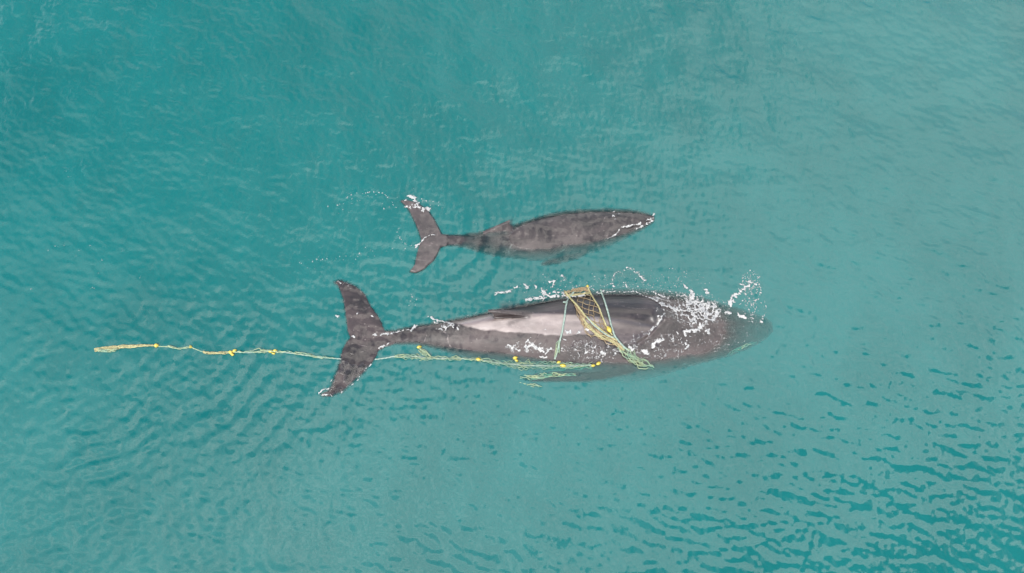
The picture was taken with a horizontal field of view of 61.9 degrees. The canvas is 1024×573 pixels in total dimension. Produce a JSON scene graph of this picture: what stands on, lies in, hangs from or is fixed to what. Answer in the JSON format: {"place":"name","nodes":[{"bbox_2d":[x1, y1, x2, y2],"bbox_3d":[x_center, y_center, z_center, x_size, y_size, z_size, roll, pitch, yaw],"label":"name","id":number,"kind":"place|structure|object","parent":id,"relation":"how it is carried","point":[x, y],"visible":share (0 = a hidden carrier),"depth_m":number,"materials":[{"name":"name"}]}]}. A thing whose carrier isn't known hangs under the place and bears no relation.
{"place":"outdoors","nodes":[
{"label":"outdoors","id":0,"kind":"place"},
{"bbox_2d":[0,0,1023,572],"bbox_3d":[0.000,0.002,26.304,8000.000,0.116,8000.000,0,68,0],"label":"water","id":1,"kind":"structure","parent":0,"point":[842,180],"depth_m":26.41,"materials":[{"name":"teal liquid"}]},
{"bbox_2d":[401,200,653,272],"bbox_3d":[0.486,-1.361,27.499,8.097,1.734,2.506,0,68,0],"label":"humpback calf","id":2,"kind":"object","parent":1,"relation":"on","point":[582,233],"visible":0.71,"depth_m":26.89},
{"bbox_2d":[321,281,748,395],"bbox_3d":[1.068,1.536,26.746,13.593,3.469,3.854,-3,68,-1],"label":"humpback whale","id":3,"kind":"object","parent":1,"relation":"in","point":[493,332],"visible":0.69,"depth_m":25.49},
{"bbox_2d":[94,285,750,386],"bbox_3d":[-2.523,1.901,25.293,19.720,0.735,3.013,-7,68,-3],"label":"rope","id":4,"kind":"object","parent":3,"relation":"attached to","point":[607,336],"visible":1,"depth_m":25.38,"materials":[{"name":"yellow fabric"}]},
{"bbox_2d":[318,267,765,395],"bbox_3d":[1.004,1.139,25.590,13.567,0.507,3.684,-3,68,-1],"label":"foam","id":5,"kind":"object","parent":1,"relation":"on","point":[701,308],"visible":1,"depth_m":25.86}
]}

